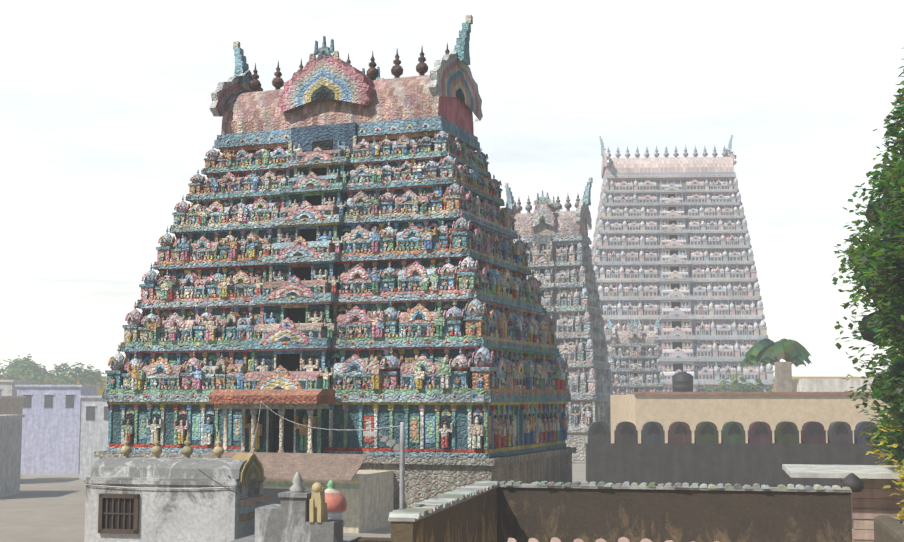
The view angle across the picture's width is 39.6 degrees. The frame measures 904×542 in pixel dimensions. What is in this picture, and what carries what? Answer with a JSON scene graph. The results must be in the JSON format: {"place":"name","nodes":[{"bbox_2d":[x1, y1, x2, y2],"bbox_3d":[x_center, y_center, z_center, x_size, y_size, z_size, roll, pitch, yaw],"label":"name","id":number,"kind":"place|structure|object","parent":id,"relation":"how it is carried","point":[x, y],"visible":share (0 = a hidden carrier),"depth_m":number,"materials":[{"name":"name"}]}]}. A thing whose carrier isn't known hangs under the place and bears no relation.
{"place":"outdoors","nodes":[
{"label":"outdoors","id":0,"kind":"place"},
{"bbox_2d":[0,380,108,497],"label":"distant houses","id":1,"kind":"structure","parent":0,"point":[53,429],"depth_m":156.57,"materials":[{"name":"paint"}]},
{"bbox_2d":[0,464,585,541],"bbox_3d":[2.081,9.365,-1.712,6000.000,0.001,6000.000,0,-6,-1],"label":"ground","id":2,"kind":"structure","parent":0,"point":[44,508],"depth_m":105.90,"materials":[{"name":"beige concrete"}]},
{"bbox_2d":[263,470,393,532],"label":"low building","id":3,"kind":"structure","parent":2,"relation":"on","point":[368,495],"depth_m":90.33,"materials":[{"name":"paint"}]},
{"bbox_2d":[206,451,367,481],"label":"sloping roof","id":4,"kind":"structure","parent":3,"relation":"on","point":[319,467],"depth_m":89.11,"materials":[{"name":"brown tile"}]},
{"bbox_2d":[94,15,575,509],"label":"temple tower","id":5,"kind":"structure","parent":2,"relation":"on","point":[343,254],"depth_m":101.72,"materials":[{"name":"paint"}]},
{"bbox_2d":[363,422,404,508],"bbox_3d":[-1.083,6.936,19.574,0.660,9.098,0.100,0,-6,-1],"label":"lamp post","id":6,"kind":"object","parent":2,"relation":"on","point":[400,447],"visible":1,"depth_m":19.96,"materials":[{"name":"metal"}]},
{"bbox_2d":[85,401,399,503],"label":"hanging cables","id":7,"kind":"object","parent":6,"relation":"attached to","point":[228,475],"visible":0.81,"depth_m":20.59,"materials":[{"name":"paint"}]},
{"bbox_2d":[0,353,772,391],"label":"trees","id":8,"kind":"object","parent":2,"relation":"on","point":[28,369],"visible":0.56,"depth_m":240.00,"materials":[{"name":"green plant"}]},
{"bbox_2d":[504,177,613,463],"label":"temple tower","id":9,"kind":"structure","parent":2,"relation":"on","point":[559,242],"depth_m":186.18,"materials":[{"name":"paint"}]},
{"bbox_2d":[606,318,665,394],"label":"temple tower","id":10,"kind":"structure","parent":2,"relation":"on","point":[634,361],"depth_m":256.54,"materials":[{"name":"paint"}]},
{"bbox_2d":[591,135,774,391],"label":"temple tower","id":11,"kind":"structure","parent":2,"relation":"on","point":[671,248],"depth_m":310.19,"materials":[{"name":"white stone"}]},
{"bbox_2d":[610,394,901,442],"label":"arcaded building wall","id":12,"kind":"structure","parent":2,"relation":"on","point":[665,411],"depth_m":89.16,"materials":[{"name":"beige paint"}]},
{"bbox_2d":[672,371,693,391],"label":"water tank","id":13,"kind":"object","parent":12,"relation":"on","point":[682,381],"visible":0.92,"depth_m":92.60,"materials":[{"name":"paint"}]},
{"bbox_2d":[633,362,873,393],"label":"rooftop parapet","id":14,"kind":"structure","parent":12,"relation":"on","point":[785,383],"depth_m":92.84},
{"bbox_2d":[739,338,811,366],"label":"palm tree","id":15,"kind":"object","parent":12,"relation":"on","point":[765,351],"visible":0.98,"depth_m":98.07,"materials":[{"name":"green plant"}]},
{"bbox_2d":[830,47,903,524],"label":"tree","id":16,"kind":"object","parent":2,"relation":"on","point":[877,262],"visible":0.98,"depth_m":29.65,"materials":[{"name":"green plant"}]},
{"bbox_2d":[1,376,873,395],"label":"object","id":17,"kind":"structure","parent":0,"point":[99,392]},
{"bbox_2d":[391,488,496,541],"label":"parapet wall","id":18,"kind":"structure","parent":0,"point":[474,519],"depth_m":22.01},
{"bbox_2d":[388,481,498,521],"bbox_3d":[0.039,4.050,22.502,0.524,0.128,7.780,-1,-6,12],"label":"wall coping","id":19,"kind":"object","parent":18,"relation":"on","point":[415,512],"visible":1,"depth_m":20.94,"materials":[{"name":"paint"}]},
{"bbox_2d":[0,0,903,376],"bbox_3d":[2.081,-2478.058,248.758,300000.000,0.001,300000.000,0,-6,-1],"label":"sky","id":20,"kind":"structure","parent":0,"point":[110,126],"depth_m":10953.21,"materials":[{"name":"white"}]},
{"bbox_2d":[507,537,717,541],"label":"roof tiles","id":21,"kind":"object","parent":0,"point":[620,539],"depth_m":30.77,"materials":[{"name":"paint"}]},
{"bbox_2d":[230,491,360,541],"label":"stepped pedestal","id":22,"kind":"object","parent":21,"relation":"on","point":[286,519],"depth_m":18.73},
{"bbox_2d":[289,472,327,521],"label":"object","id":23,"kind":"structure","parent":22,"relation":"on","point":[318,512],"depth_m":18.69,"materials":[{"name":"beige stone"}]},
{"bbox_2d":[325,480,346,526],"bbox_3d":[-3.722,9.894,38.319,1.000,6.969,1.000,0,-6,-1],"label":"vimana dome","id":24,"kind":"structure","parent":22,"relation":"on","point":[335,500],"depth_m":38.28,"materials":[{"name":"paint"}]},
{"bbox_2d":[356,537,390,541],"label":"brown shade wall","id":25,"kind":"structure","parent":21,"relation":"on","point":[369,539],"depth_m":19.78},
{"bbox_2d":[497,487,851,541],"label":"parapet wall","id":26,"kind":"structure","parent":21,"relation":"on","point":[572,514],"depth_m":25.13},
{"bbox_2d":[498,481,851,491],"bbox_3d":[4.384,4.337,25.363,7.040,0.130,0.522,-1,-6,12],"label":"wall coping","id":27,"kind":"object","parent":26,"relation":"on","point":[687,486],"visible":0.98,"depth_m":25.18,"materials":[{"name":"paint"}]},
{"bbox_2d":[841,473,863,491],"bbox_3d":[7.860,4.150,24.657,0.406,0.360,0.406,-4,-7,34],"label":"stone finial","id":28,"kind":"object","parent":26,"relation":"on","point":[853,482],"visible":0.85,"depth_m":24.52,"materials":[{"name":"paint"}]},
{"bbox_2d":[782,464,903,541],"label":"building","id":29,"kind":"structure","parent":21,"relation":"on","point":[871,500],"depth_m":28.91,"materials":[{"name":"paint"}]},
{"bbox_3d":[-4.387,4.963,19.745,2.950,1.058,6.200,-1,-6,12],"label":"flat roof slab","id":30,"kind":"object","parent":21,"relation":"on","visible":0},
{"bbox_2d":[84,457,265,541],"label":"building","id":31,"kind":"structure","parent":30,"relation":"on","point":[191,515],"depth_m":20.53,"materials":[{"name":"white paint"}]},
{"bbox_2d":[98,430,267,533],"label":"shrine ornaments","id":32,"kind":"object","parent":31,"relation":"on","point":[118,513],"visible":0.85,"depth_m":20.66},
{"bbox_2d":[585,421,897,487],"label":"arcade wall","id":33,"kind":"structure","parent":0,"point":[733,457],"depth_m":58.92,"materials":[{"name":"paint"}]},
{"bbox_2d":[874,515,903,541],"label":"wall","id":34,"kind":"structure","parent":0,"point":[888,528],"depth_m":17.98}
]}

